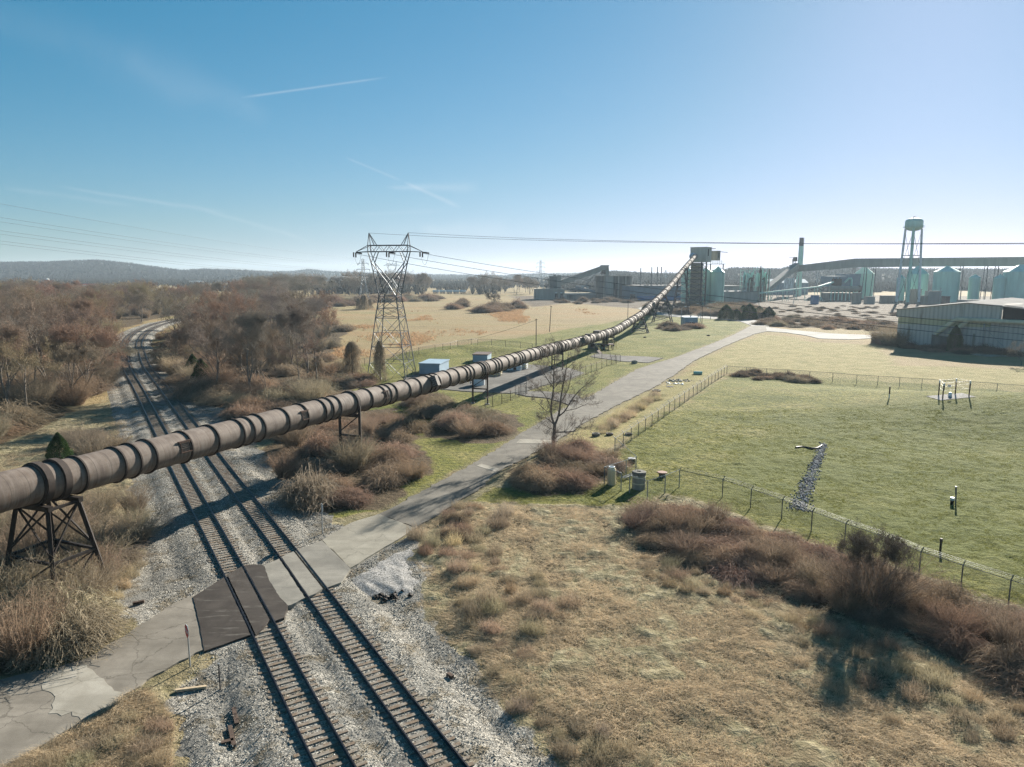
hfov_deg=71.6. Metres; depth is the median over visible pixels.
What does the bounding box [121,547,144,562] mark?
weed clump
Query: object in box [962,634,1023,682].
bramble bush
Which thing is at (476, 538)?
weed clump
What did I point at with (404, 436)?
bramble bush
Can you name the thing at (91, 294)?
bare tree
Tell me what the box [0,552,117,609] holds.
bare shrub
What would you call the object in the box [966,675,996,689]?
weed clump
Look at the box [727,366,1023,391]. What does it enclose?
chain link fence
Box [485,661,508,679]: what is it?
weed clump
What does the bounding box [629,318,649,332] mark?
conveyor support
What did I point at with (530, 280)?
bare tree
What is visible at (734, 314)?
evergreen tree
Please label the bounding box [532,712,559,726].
weed clump
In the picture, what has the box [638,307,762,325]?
loop road
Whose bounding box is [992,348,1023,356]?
bramble bush
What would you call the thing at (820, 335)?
branch road
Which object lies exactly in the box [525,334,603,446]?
bare tree
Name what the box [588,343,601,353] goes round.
stair block
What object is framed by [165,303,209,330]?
bare tree
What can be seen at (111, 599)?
bramble bush
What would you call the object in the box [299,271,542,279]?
hills
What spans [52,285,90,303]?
bare tree
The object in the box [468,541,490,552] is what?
weed clump
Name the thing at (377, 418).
bare shrub
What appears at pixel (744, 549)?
bramble bush
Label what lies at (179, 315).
bare tree
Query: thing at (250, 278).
bare tree
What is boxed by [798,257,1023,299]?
gallery
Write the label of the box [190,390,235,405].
bramble bush
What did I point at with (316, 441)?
bramble bush
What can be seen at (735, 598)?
weed clump
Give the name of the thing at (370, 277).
bare tree
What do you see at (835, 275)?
hills
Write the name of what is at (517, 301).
bramble bush
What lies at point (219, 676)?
short post
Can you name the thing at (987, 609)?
bramble bush
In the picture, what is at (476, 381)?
white tank
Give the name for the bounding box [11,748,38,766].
weed clump
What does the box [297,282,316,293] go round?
bare tree
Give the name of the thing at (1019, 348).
bare tree
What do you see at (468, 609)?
weed clump
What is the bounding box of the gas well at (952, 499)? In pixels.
[950,486,956,504]
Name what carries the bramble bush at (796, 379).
on the ground at (448, 452)
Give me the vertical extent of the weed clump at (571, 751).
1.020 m
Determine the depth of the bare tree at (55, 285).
402.44 m
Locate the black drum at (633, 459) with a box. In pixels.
[628,457,635,463]
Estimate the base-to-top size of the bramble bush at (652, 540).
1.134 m
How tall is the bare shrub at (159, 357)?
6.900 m
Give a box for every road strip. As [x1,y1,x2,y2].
[477,464,498,470]
[517,439,550,442]
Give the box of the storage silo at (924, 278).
[905,266,928,299]
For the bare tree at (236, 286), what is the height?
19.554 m
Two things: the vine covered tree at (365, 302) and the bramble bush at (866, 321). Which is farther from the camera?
the vine covered tree at (365, 302)
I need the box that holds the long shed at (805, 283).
[766,279,808,294]
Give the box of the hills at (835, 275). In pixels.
[728,272,991,282]
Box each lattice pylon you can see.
[353,233,428,378]
[356,259,369,296]
[384,262,399,294]
[537,265,543,288]
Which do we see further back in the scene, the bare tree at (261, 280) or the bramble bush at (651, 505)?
the bare tree at (261, 280)
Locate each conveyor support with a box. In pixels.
[3,495,117,593]
[338,406,361,451]
[471,372,489,404]
[551,349,563,369]
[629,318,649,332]
[651,296,672,322]
[671,273,689,314]
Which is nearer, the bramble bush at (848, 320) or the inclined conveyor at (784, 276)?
the bramble bush at (848, 320)
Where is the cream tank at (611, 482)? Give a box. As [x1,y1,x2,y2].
[607,466,615,485]
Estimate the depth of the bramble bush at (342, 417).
104.53 m
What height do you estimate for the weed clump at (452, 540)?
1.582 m
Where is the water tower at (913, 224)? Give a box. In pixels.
[893,216,924,303]
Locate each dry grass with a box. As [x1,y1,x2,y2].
[0,419,187,766]
[412,501,1023,766]
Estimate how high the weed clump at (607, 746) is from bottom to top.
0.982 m
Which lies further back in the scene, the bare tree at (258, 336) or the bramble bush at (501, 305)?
the bramble bush at (501, 305)
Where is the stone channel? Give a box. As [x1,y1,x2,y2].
[785,442,827,511]
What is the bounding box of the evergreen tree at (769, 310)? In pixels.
[761,306,775,317]
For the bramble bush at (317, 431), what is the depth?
95.19 m
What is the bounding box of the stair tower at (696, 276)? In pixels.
[686,262,706,305]
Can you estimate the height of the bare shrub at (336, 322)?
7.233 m
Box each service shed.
[418,359,449,373]
[472,352,491,361]
[680,315,699,324]
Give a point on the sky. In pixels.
(312, 127)
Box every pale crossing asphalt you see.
[264,559,304,609]
[282,551,322,596]
[295,541,350,589]
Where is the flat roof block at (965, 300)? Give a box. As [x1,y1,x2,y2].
[957,300,978,302]
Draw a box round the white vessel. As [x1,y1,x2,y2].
[507,365,522,370]
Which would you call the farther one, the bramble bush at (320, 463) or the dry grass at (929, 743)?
the bramble bush at (320, 463)
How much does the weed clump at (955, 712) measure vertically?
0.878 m
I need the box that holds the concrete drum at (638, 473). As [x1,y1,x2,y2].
[632,469,645,490]
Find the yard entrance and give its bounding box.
[515,391,582,406]
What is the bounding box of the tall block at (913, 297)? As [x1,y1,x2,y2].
[909,289,922,302]
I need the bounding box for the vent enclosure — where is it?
[938,378,970,398]
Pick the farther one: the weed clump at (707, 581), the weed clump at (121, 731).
the weed clump at (707, 581)
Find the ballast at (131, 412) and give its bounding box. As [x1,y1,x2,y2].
[107,319,554,766]
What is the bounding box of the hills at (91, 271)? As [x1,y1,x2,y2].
[0,263,276,280]
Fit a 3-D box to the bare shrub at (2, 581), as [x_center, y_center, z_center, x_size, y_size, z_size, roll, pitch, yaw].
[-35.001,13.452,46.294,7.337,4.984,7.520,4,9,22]
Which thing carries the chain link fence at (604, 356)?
on the ground at (448, 452)
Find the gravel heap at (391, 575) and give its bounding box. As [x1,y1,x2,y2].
[352,547,419,596]
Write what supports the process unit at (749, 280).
on the ground at (448, 452)
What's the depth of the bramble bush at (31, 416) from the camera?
103.12 m
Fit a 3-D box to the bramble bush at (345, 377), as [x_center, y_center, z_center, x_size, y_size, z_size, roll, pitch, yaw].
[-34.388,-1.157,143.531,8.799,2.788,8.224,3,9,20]
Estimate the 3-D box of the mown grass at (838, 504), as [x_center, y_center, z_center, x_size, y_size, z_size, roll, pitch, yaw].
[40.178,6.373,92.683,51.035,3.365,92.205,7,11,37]
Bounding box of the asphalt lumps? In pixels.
[367,589,412,601]
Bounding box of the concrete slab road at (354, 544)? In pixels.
[322,514,412,568]
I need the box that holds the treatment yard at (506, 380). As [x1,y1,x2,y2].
[404,364,583,393]
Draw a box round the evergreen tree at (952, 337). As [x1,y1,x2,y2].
[946,325,963,351]
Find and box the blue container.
[810,295,819,303]
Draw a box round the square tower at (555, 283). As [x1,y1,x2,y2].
[549,275,560,288]
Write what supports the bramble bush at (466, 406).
on the ground at (448, 452)
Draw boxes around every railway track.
[120,319,367,766]
[134,310,474,766]
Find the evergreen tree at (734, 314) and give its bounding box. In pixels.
[730,309,741,319]
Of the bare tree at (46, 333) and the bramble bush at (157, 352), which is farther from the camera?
the bramble bush at (157, 352)
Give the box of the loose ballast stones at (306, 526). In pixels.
[136,452,558,766]
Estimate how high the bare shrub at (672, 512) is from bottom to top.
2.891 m
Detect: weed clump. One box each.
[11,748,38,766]
[29,741,67,766]
[47,731,67,751]
[56,741,101,766]
[62,726,107,754]
[97,720,141,748]
[97,722,114,734]
[106,587,125,600]
[115,573,134,589]
[116,561,144,579]
[117,705,142,724]
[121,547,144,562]
[121,725,168,756]
[124,749,145,766]
[126,553,149,568]
[129,693,155,710]
[138,713,184,733]
[138,740,179,766]
[151,701,165,713]
[404,521,431,540]
[416,541,434,555]
[421,524,442,548]
[434,542,460,556]
[438,519,456,531]
[438,550,477,574]
[439,528,465,546]
[440,506,458,517]
[448,569,485,588]
[449,496,468,510]
[451,545,478,558]
[451,592,474,606]
[452,520,476,530]
[456,593,488,615]
[459,609,486,626]
[460,504,476,515]
[463,500,485,509]
[464,530,487,543]
[467,561,485,572]
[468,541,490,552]
[468,639,487,655]
[469,521,491,535]
[470,592,513,616]
[471,576,504,604]
[477,614,511,636]
[479,508,511,529]
[483,541,505,556]
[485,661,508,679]
[486,562,512,573]
[487,554,500,563]
[490,499,518,518]
[490,636,510,650]
[496,689,538,715]
[498,573,518,583]
[498,591,516,607]
[498,665,526,686]
[504,578,518,595]
[511,581,538,605]
[513,639,538,658]
[517,616,555,637]
[517,684,539,703]
[519,605,549,622]
[521,582,555,598]
[525,593,561,615]
[526,564,546,579]
[532,575,551,587]
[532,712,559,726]
[541,697,565,714]
[546,622,568,635]
[547,731,583,761]
[550,608,569,620]
[550,724,571,742]
[553,588,587,610]
[566,712,593,736]
[575,727,622,763]
[579,751,609,766]
[594,718,612,739]
[596,428,608,433]
[597,418,610,428]
[597,423,613,430]
[605,409,622,419]
[606,415,621,428]
[612,736,644,758]
[614,406,629,414]
[615,751,641,766]
[619,409,631,419]
[628,403,639,410]
[629,401,646,409]
[630,746,660,766]
[635,550,652,559]
[635,559,658,568]
[639,395,654,403]
[643,567,662,578]
[647,390,659,397]
[650,395,663,400]
[658,570,670,580]
[660,553,685,567]
[661,561,685,573]
[661,575,680,587]
[663,564,694,580]
[677,580,694,591]
[682,574,710,589]
[687,565,702,575]
[691,585,714,594]
[700,575,715,584]
[707,597,725,605]
[713,581,733,595]
[721,581,732,588]
[728,595,739,602]
[740,605,760,618]
[743,587,765,598]
[747,599,765,608]
[760,595,783,606]
[772,606,802,622]
[782,629,811,646]
[787,607,803,617]
[787,616,811,630]
[792,652,812,668]
[797,606,817,616]
[805,612,823,626]
[809,619,832,636]
[812,633,831,641]
[814,672,865,698]
[815,662,855,684]
[818,614,863,639]
[820,649,836,662]
[826,613,843,624]
[844,629,876,649]
[845,665,887,692]
[846,641,872,658]
[852,689,891,711]
[863,641,889,654]
[867,651,899,676]
[870,628,905,650]
[880,709,907,727]
[887,649,931,676]
[896,677,936,702]
[897,649,918,660]
[914,662,961,690]
[916,655,961,679]
[917,709,938,721]
[935,689,967,706]
[943,700,996,734]
[957,682,988,704]
[962,724,981,743]
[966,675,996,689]
[981,704,1019,725]
[987,719,1023,741]
[1004,685,1023,698]
[1004,696,1023,715]
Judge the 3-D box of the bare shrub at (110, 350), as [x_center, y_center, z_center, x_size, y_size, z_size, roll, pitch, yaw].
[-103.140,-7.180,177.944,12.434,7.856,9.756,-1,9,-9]
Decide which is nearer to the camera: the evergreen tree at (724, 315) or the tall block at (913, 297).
the evergreen tree at (724, 315)
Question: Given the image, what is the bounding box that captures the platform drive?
[590,353,662,362]
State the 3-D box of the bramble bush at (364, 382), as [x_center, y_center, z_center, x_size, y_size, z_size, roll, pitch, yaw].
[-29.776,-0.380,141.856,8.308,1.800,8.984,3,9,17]
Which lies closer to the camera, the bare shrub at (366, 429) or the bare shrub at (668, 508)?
the bare shrub at (668, 508)
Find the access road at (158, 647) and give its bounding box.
[0,595,203,766]
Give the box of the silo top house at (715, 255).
[708,251,727,270]
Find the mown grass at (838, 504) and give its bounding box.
[472,395,1023,606]
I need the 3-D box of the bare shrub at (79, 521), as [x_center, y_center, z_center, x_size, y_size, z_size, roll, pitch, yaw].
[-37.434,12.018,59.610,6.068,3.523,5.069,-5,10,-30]
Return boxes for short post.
[217,663,220,689]
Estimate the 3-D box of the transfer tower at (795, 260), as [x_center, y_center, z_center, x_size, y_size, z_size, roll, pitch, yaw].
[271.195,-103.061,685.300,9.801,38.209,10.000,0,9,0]
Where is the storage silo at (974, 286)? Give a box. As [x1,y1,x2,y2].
[967,274,980,299]
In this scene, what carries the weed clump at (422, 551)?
on the ground at (448, 452)
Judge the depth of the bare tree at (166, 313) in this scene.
210.22 m
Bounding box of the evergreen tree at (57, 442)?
[45,432,73,458]
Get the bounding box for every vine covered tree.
[261,345,279,370]
[276,333,297,362]
[309,354,326,373]
[334,340,366,375]
[354,297,360,308]
[358,294,370,309]
[366,298,374,308]
[371,340,389,380]
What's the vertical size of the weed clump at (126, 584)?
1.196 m
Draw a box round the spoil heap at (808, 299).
[805,297,824,300]
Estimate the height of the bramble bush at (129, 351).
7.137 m
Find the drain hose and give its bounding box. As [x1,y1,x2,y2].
[795,444,822,448]
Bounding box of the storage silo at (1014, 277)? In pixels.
[1003,264,1023,298]
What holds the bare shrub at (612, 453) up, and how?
on the ground at (448, 452)
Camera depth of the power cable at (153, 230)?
261.63 m
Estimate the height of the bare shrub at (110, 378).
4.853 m
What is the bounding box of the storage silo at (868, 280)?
[854,267,874,297]
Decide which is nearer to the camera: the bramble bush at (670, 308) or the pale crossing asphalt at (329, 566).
the pale crossing asphalt at (329, 566)
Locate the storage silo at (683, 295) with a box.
[681,267,690,303]
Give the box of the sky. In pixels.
[0,0,1023,276]
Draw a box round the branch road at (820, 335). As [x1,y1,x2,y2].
[766,327,871,339]
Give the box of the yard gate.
[516,381,526,393]
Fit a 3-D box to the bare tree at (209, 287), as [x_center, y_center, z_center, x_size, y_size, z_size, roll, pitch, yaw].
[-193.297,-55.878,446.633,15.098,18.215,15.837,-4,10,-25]
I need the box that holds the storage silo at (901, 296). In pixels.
[896,275,905,300]
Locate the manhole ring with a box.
[592,432,599,436]
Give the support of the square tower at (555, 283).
on the ground at (448, 452)
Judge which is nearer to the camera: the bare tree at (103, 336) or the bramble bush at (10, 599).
the bramble bush at (10, 599)
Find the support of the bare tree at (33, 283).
on the ground at (448, 452)
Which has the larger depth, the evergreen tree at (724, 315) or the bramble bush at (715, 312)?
the bramble bush at (715, 312)
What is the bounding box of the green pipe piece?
[693,371,701,374]
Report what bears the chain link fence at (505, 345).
on the ground at (448, 452)
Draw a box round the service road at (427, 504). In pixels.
[380,325,769,528]
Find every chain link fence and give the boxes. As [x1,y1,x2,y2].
[344,339,532,365]
[483,385,525,406]
[541,355,619,386]
[587,352,620,361]
[604,438,636,484]
[604,467,621,490]
[613,366,726,450]
[629,469,679,498]
[680,467,1023,608]
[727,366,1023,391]
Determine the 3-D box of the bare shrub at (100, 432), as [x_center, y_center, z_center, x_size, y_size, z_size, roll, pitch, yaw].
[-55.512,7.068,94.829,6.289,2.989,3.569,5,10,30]
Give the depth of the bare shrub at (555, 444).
84.97 m
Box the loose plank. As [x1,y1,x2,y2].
[175,685,205,691]
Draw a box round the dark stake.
[939,538,942,550]
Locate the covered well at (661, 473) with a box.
[657,471,666,477]
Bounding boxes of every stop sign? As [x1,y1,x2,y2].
[185,624,190,666]
[321,503,322,533]
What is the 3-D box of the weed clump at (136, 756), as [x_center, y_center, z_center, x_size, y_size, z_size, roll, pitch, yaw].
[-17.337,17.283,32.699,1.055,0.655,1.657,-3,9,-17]
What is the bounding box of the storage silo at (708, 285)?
[702,268,711,305]
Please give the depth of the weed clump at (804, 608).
46.58 m
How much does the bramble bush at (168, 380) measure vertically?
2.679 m
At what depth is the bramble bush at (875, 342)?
222.37 m
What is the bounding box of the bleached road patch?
[42,665,122,719]
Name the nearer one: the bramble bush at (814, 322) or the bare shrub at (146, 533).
the bare shrub at (146, 533)
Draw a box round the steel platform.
[596,334,616,349]
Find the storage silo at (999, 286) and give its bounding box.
[991,274,1005,298]
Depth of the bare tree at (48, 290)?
290.35 m
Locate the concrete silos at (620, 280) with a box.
[595,274,631,297]
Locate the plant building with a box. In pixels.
[820,274,861,299]
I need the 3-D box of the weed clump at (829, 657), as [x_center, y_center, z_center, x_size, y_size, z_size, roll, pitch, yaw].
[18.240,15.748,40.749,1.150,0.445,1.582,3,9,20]
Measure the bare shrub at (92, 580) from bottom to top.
5.027 m
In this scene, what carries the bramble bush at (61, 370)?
on the ground at (448, 452)
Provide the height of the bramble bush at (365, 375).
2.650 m
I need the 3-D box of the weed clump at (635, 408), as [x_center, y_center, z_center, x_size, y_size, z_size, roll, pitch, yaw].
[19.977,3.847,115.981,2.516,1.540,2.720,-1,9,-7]
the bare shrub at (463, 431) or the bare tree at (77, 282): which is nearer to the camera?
the bare shrub at (463, 431)
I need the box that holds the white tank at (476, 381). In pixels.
[470,379,484,385]
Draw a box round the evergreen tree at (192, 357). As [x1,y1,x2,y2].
[185,354,196,370]
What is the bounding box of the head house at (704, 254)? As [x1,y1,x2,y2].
[689,247,715,261]
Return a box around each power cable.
[0,217,354,264]
[2,234,333,270]
[4,204,355,258]
[4,241,368,277]
[4,244,357,277]
[5,222,341,264]
[6,231,349,270]
[359,254,1022,340]
[375,233,1010,243]
[389,253,1023,334]
[421,233,719,242]
[423,253,1023,328]
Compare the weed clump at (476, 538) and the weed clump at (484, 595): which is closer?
the weed clump at (484, 595)
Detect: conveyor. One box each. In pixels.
[0,254,696,513]
[760,281,833,300]
[766,263,798,297]
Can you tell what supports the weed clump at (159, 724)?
on the ground at (448, 452)
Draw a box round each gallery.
[561,265,608,292]
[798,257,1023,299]
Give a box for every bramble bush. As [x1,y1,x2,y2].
[0,380,40,408]
[0,398,64,429]
[0,407,34,436]
[0,588,142,676]
[0,589,35,633]
[0,594,73,650]
[8,349,55,365]
[13,574,113,607]
[23,576,135,639]
[30,362,81,374]
[40,361,79,377]
[44,360,116,395]
[70,534,167,570]
[86,337,142,356]
[97,349,131,367]
[147,348,168,358]
[147,360,185,371]
[156,373,186,385]
[157,336,194,346]
[158,371,238,401]
[168,339,204,356]
[179,385,236,404]
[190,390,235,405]
[214,399,269,421]
[220,388,268,412]
[221,368,284,393]
[223,344,263,362]
[249,385,307,402]
[258,399,307,411]
[259,397,282,409]
[262,444,306,464]
[264,361,303,375]
[264,459,346,516]
[267,383,299,395]
[267,425,315,441]
[288,456,348,476]
[289,357,328,369]
[292,363,340,387]
[296,429,343,456]
[300,379,340,395]
[306,426,328,441]
[307,472,361,488]
[310,420,342,430]
[312,351,340,361]
[312,418,357,433]
[320,378,341,389]
[320,483,377,510]
[321,425,381,446]
[322,357,362,373]
[323,416,353,422]
[324,339,343,347]
[326,295,344,301]
[329,323,358,331]
[330,372,360,380]
[332,377,361,388]
[339,370,378,381]
[341,300,358,305]
[345,439,382,460]
[347,411,385,425]
[352,378,380,387]
[353,456,417,474]
[355,459,412,492]
[365,442,421,466]
[369,410,414,421]
[373,439,424,458]
[376,413,432,433]
[379,294,398,301]
[381,429,417,443]
[393,296,407,301]
[396,394,435,407]
[402,399,449,419]
[404,294,422,300]
[408,298,423,301]
[417,292,441,299]
[421,394,461,408]
[428,390,453,399]
[428,410,451,418]
[428,525,485,540]
[430,403,472,427]
[432,408,480,430]
[437,509,473,526]
[439,302,463,309]
[441,520,467,530]
[452,403,477,412]
[458,404,510,419]
[465,411,494,422]
[466,304,496,312]
[469,415,515,436]
[474,412,511,423]
[484,413,513,420]
[485,304,504,308]
[490,307,504,311]
[496,302,509,308]
[499,464,571,493]
[502,456,546,486]
[510,297,525,306]
[530,448,567,469]
[534,461,561,475]
[544,457,592,474]
[546,465,608,492]
[560,429,600,456]
[582,454,636,474]
[618,492,677,525]
[626,515,685,536]
[631,530,673,549]
[654,533,741,556]
[662,500,677,507]
[663,304,680,311]
[666,544,720,570]
[669,500,717,525]
[683,323,705,328]
[686,305,704,312]
[692,308,711,315]
[695,540,761,570]
[698,554,783,592]
[701,528,754,546]
[703,305,722,311]
[705,518,745,538]
[710,309,727,315]
[714,513,759,528]
[714,537,779,569]
[727,522,770,541]
[729,303,745,308]
[734,531,787,554]
[747,308,780,318]
[755,375,776,379]
[758,316,778,321]
[760,536,808,561]
[763,526,808,548]
[767,319,788,325]
[770,373,786,378]
[775,576,828,605]
[778,534,850,567]
[779,313,801,318]
[780,373,792,380]
[784,375,810,383]
[786,325,802,327]
[791,316,805,321]
[809,320,826,324]
[812,324,843,327]
[820,324,836,329]
[825,316,850,321]
[831,589,917,635]
[840,318,863,323]
[849,322,877,328]
[857,319,876,323]
[863,567,947,603]
[870,339,890,345]
[894,589,983,636]
[898,340,918,348]
[907,612,1012,668]
[912,341,942,349]
[920,570,994,629]
[933,342,946,349]
[941,597,1023,639]
[948,349,976,354]
[952,653,1023,703]
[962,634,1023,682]
[963,343,1005,354]
[969,343,992,349]
[980,599,1023,640]
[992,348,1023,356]
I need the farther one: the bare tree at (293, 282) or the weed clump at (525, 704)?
the bare tree at (293, 282)
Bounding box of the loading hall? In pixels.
[534,289,566,298]
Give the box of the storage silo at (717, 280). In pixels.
[710,267,724,302]
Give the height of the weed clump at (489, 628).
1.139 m
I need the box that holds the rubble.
[668,379,699,381]
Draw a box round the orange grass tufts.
[308,308,598,359]
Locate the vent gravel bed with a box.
[927,393,974,399]
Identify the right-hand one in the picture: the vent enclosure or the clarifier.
the vent enclosure
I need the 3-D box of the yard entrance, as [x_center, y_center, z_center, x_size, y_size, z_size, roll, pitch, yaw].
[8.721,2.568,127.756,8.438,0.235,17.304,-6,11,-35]
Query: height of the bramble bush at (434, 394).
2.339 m
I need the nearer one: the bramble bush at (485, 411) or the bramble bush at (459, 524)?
the bramble bush at (459, 524)
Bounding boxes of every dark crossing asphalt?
[193,577,250,652]
[227,567,269,635]
[244,564,287,622]
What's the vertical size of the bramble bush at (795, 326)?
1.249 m
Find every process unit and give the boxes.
[740,271,758,290]
[753,265,770,300]
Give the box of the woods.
[0,259,1009,294]
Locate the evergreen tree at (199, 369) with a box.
[189,358,212,380]
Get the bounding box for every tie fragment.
[132,600,144,604]
[221,738,233,744]
[228,725,235,747]
[232,707,238,724]
[446,672,453,678]
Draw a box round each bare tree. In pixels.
[0,279,30,291]
[0,287,67,376]
[0,291,47,340]
[0,303,46,365]
[0,313,34,405]
[0,314,68,383]
[0,324,50,392]
[0,335,70,407]
[1,277,28,287]
[4,277,21,287]
[15,277,38,285]
[16,292,69,350]
[19,295,54,355]
[26,317,78,366]
[29,303,101,368]
[30,280,62,298]
[35,331,122,390]
[37,314,134,398]
[49,314,105,347]
[50,290,109,316]
[51,284,106,308]
[52,282,67,290]
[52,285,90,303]
[56,291,96,322]
[57,283,75,292]
[67,300,118,342]
[70,279,84,288]
[76,292,118,323]
[79,284,116,325]
[102,289,128,303]
[105,292,123,322]
[117,286,134,311]
[121,290,151,321]
[126,281,155,311]
[134,278,151,286]
[147,327,190,356]
[148,286,162,305]
[150,283,172,310]
[154,291,199,323]
[157,290,180,314]
[157,301,193,329]
[162,309,236,378]
[165,287,189,303]
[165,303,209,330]
[167,284,192,302]
[172,307,200,342]
[174,299,205,338]
[180,284,201,303]
[180,305,225,356]
[183,322,245,383]
[184,284,259,369]
[192,310,225,352]
[194,281,216,303]
[198,307,242,354]
[203,320,278,377]
[205,298,228,312]
[208,287,247,318]
[210,279,225,293]
[211,303,271,389]
[216,279,244,292]
[218,322,286,379]
[221,292,270,330]
[227,279,246,294]
[227,291,248,319]
[235,341,277,389]
[241,274,258,286]
[241,274,267,292]
[243,280,267,301]
[245,276,272,293]
[258,275,278,301]
[258,288,296,327]
[261,302,284,336]
[264,328,296,373]
[267,300,296,329]
[268,336,321,379]
[269,272,288,283]
[270,304,312,365]
[274,291,313,309]
[277,301,305,344]
[280,288,305,304]
[282,321,340,378]
[283,298,329,376]
[286,273,300,289]
[288,274,310,296]
[290,327,312,354]
[294,272,311,295]
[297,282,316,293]
[297,294,326,321]
[300,275,318,296]
[303,276,318,295]
[310,307,338,328]
[311,289,336,316]
[312,275,332,293]
[318,301,334,316]
[319,280,331,292]
[328,275,343,291]
[328,279,336,291]
[340,269,362,286]
[340,276,356,295]
[342,277,352,292]
[350,277,366,293]
[350,280,366,295]
[366,280,380,292]
[368,272,378,288]
[380,270,399,292]
[403,275,414,290]
[413,278,421,288]
[417,276,432,287]
[419,270,429,285]
[465,276,477,289]
[474,274,486,293]
[480,271,498,293]
[485,292,501,303]
[488,276,502,291]
[496,278,508,293]
[498,280,509,292]
[506,278,517,292]
[513,272,522,288]
[523,276,539,293]
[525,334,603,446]
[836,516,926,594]
[1006,340,1023,364]
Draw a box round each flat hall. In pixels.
[724,285,742,289]
[724,290,757,301]
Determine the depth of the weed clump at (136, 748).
33.63 m
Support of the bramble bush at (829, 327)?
on the ground at (448, 452)
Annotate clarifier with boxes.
[488,371,501,376]
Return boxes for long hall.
[622,285,680,299]
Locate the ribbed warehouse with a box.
[895,297,1023,351]
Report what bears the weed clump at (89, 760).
on the ground at (448, 452)
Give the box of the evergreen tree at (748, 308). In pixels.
[742,303,757,319]
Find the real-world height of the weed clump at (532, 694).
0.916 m
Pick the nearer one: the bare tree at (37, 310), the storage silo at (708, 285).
the bare tree at (37, 310)
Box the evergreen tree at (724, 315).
[717,304,734,318]
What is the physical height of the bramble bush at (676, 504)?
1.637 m
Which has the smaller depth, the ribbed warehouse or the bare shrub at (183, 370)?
the bare shrub at (183, 370)
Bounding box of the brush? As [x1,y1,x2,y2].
[118,291,973,382]
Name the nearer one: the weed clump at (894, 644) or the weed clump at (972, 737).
the weed clump at (972, 737)
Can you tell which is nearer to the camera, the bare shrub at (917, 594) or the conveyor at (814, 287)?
the bare shrub at (917, 594)
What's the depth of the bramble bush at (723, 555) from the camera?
54.27 m
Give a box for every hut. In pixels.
[852,293,861,303]
[863,296,874,303]
[879,295,895,302]
[920,295,927,303]
[925,291,941,303]
[941,296,949,303]
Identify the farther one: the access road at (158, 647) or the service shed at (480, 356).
the service shed at (480, 356)
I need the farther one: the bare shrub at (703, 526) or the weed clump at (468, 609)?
the bare shrub at (703, 526)
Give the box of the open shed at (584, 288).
[565,285,595,298]
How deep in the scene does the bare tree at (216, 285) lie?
477.16 m
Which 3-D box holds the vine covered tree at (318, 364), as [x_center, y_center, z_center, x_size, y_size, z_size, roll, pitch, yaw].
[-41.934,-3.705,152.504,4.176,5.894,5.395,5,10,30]
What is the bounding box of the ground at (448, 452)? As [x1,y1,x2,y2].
[0,280,1023,766]
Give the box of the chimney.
[795,238,803,295]
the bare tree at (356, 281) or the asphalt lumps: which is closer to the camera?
the asphalt lumps
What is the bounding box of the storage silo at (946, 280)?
[932,266,960,301]
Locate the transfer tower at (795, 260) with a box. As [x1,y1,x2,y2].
[789,257,798,296]
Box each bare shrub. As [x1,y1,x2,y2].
[0,371,68,410]
[0,377,39,393]
[0,411,20,438]
[0,490,114,544]
[0,507,81,568]
[0,507,82,549]
[0,509,38,527]
[0,510,27,539]
[0,514,61,546]
[0,533,72,605]
[0,536,73,569]
[0,545,94,591]
[0,548,56,595]
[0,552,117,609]
[0,564,89,674]
[0,574,84,621]
[1,352,32,377]
[2,367,37,380]
[2,367,52,380]
[3,369,59,387]
[3,541,109,584]
[11,376,58,397]
[13,549,135,608]
[15,514,144,559]
[32,509,104,541]
[38,550,135,595]
[43,372,102,398]
[45,376,103,405]
[45,532,122,571]
[48,417,94,446]
[54,424,109,453]
[60,483,133,514]
[61,537,128,583]
[64,495,116,520]
[66,513,130,542]
[67,360,124,385]
[70,431,112,455]
[72,499,129,528]
[76,372,122,391]
[76,514,136,544]
[80,357,125,371]
[85,425,110,438]
[87,345,117,357]
[88,504,174,545]
[91,366,126,383]
[92,431,139,448]
[95,502,163,528]
[100,316,127,332]
[107,308,126,318]
[111,479,160,516]
[121,307,132,315]
[126,304,142,314]
[135,308,154,317]
[144,303,165,313]
[146,302,164,311]
[147,347,184,364]
[155,354,186,374]
[166,374,190,386]
[169,357,207,371]
[169,363,196,375]
[180,342,211,358]
[180,361,211,378]
[186,348,231,370]
[192,360,245,383]
[217,389,254,406]
[227,378,268,398]
[231,349,263,365]
[259,446,309,480]
[263,344,300,366]
[269,376,316,392]
[272,424,318,447]
[284,370,337,402]
[303,328,327,341]
[307,336,330,351]
[313,428,391,470]
[319,359,340,375]
[324,318,343,326]
[342,411,385,426]
[342,430,377,447]
[348,410,373,420]
[349,410,382,435]
[369,422,405,437]
[378,412,404,425]
[384,455,436,479]
[404,394,429,409]
[447,415,486,437]
[533,439,561,458]
[536,435,570,457]
[552,463,586,476]
[555,442,589,461]
[573,447,606,462]
[583,461,613,475]
[594,446,626,457]
[612,502,662,528]
[653,503,702,529]
[655,499,689,520]
[661,526,716,554]
[667,524,709,539]
[670,505,731,534]
[698,496,736,523]
[737,532,809,565]
[745,554,816,584]
[775,544,821,573]
[787,549,834,582]
[796,560,868,592]
[802,526,954,618]
[813,567,883,616]
[819,554,861,572]
[842,551,901,574]
[858,559,942,605]
[861,327,895,343]
[873,328,904,346]
[876,325,896,331]
[877,599,979,636]
[885,326,916,346]
[914,592,999,637]
[977,591,1023,651]
[1014,636,1023,657]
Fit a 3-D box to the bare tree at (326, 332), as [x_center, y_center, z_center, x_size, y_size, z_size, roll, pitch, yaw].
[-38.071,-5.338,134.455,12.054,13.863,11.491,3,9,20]
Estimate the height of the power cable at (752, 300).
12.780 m
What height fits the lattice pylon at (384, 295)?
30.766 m

